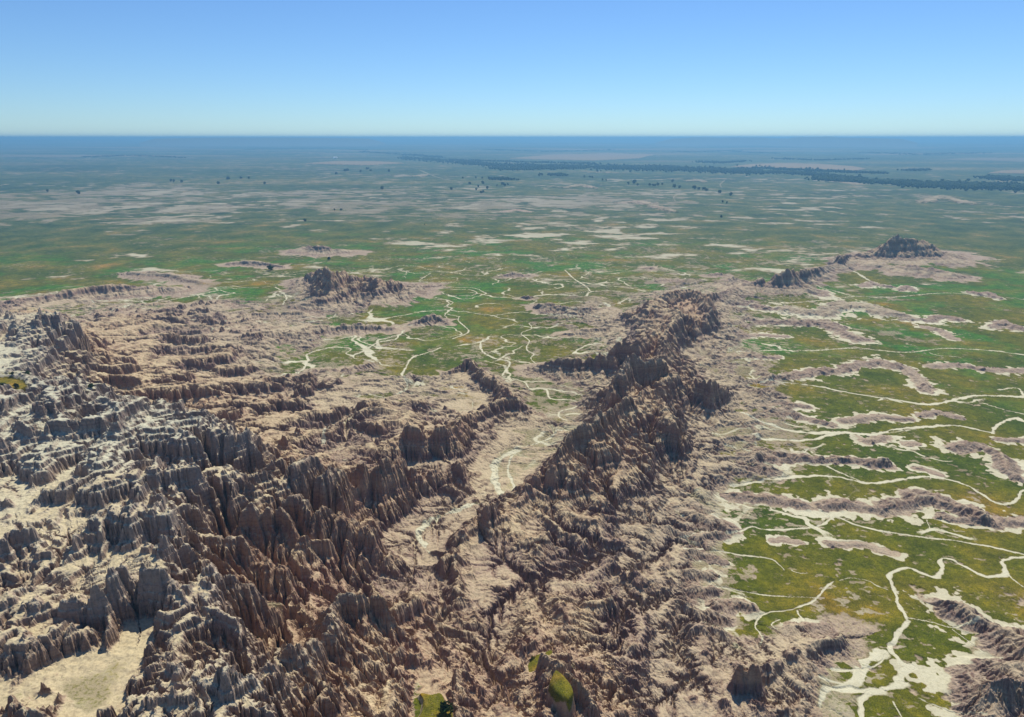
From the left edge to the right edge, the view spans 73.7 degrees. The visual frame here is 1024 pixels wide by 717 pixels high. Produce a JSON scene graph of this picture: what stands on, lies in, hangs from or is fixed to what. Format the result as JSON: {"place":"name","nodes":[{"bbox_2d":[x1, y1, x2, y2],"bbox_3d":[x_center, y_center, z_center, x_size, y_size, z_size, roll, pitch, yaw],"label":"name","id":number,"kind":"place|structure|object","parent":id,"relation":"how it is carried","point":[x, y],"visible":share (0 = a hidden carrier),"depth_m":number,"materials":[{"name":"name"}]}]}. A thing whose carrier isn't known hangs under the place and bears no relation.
{"place":"outdoors","nodes":[
{"label":"outdoors","id":0,"kind":"place"},
{"bbox_2d":[0,138,1023,716],"bbox_3d":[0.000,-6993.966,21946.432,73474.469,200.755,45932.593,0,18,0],"label":"ground","id":1,"kind":"structure","parent":0,"point":[120,212],"depth_m":1054.89,"materials":[{"name":"green plant"}]},
{"bbox_2d":[0,284,199,304],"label":"rock ridge","id":2,"kind":"object","parent":1,"relation":"on","point":[104,291],"visible":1,"depth_m":885.47,"materials":[{"name":"brown stone"}]},
{"bbox_2d":[139,138,384,146],"bbox_3d":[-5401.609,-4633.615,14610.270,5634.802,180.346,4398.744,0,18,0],"label":"flat plain","id":3,"kind":"structure","parent":1,"relation":"attached to","point":[158,142],"depth_m":13984.18,"materials":[{"name":"blue"}]},
{"bbox_2d":[285,245,359,256],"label":"butte","id":4,"kind":"object","parent":1,"relation":"on","point":[318,251],"visible":1,"depth_m":1225.39,"materials":[{"name":"stone"}]},
{"bbox_2d":[280,266,438,310],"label":"butte","id":5,"kind":"object","parent":1,"relation":"on","point":[325,288],"visible":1,"depth_m":877.50,"materials":[{"name":"brown stone"}]},
{"bbox_2d":[412,314,449,324],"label":"butte","id":6,"kind":"object","parent":1,"relation":"on","point":[431,319],"visible":1,"depth_m":769.63,"materials":[{"name":"stone"}]},
{"bbox_2d":[438,700,453,716],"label":"bush","id":7,"kind":"object","parent":1,"relation":"on","point":[445,707],"visible":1,"depth_m":217.88,"materials":[{"name":"green plant"}]},
{"bbox_2d":[367,358,542,465],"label":"rock ridge","id":8,"kind":"object","parent":1,"relation":"on","point":[457,439],"visible":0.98,"depth_m":448.73,"materials":[{"name":"brown stone"}]},
{"bbox_2d":[0,172,1023,716],"bbox_3d":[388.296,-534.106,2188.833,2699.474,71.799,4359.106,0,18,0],"label":"badlands rock","id":9,"kind":"object","parent":1,"relation":"on","point":[168,528],"visible":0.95,"depth_m":307.83,"materials":[{"name":"beige stone"}]},
{"bbox_2d":[1,170,1023,716],"bbox_3d":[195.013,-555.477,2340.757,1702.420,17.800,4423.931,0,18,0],"label":"dry wash","id":10,"kind":"object","parent":1,"relation":"on","point":[899,682],"visible":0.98,"depth_m":397.36},
{"bbox_2d":[82,147,1023,192],"bbox_3d":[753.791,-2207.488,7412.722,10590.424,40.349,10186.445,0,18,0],"label":"river woods","id":11,"kind":"object","parent":1,"relation":"on","point":[966,185],"visible":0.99,"depth_m":4303.21,"materials":[{"name":"green plant"}]},
{"bbox_2d":[426,286,781,554],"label":"rock ridge","id":12,"kind":"object","parent":1,"relation":"on","point":[645,371],"visible":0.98,"depth_m":489.91,"materials":[{"name":"brown stone"}]},
{"bbox_2d":[727,253,852,295],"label":"rock ridge","id":13,"kind":"object","parent":1,"relation":"on","point":[789,281],"visible":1,"depth_m":935.56,"materials":[{"name":"brown stone"}]},
{"bbox_2d":[828,234,988,281],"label":"butte","id":14,"kind":"object","parent":1,"relation":"on","point":[911,255],"visible":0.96,"depth_m":1130.61,"materials":[{"name":"brown stone"}]},
{"bbox_2d":[0,0,1023,137],"label":"sky","id":15,"kind":"structure","parent":0,"point":[69,68],"materials":[{"name":"blue"}]},
{"bbox_2d":[655,137,787,145],"bbox_3d":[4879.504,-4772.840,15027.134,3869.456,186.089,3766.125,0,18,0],"label":"distant flat plain","id":16,"kind":"structure","parent":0,"point":[699,141],"depth_m":14484.59,"materials":[{"name":"blue"}]},
{"bbox_2d":[772,137,916,146],"bbox_3d":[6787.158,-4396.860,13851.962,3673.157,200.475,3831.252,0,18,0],"label":"distant flat plain","id":17,"kind":"structure","parent":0,"point":[834,142],"depth_m":13207.82,"materials":[{"name":"blue"}]}
]}

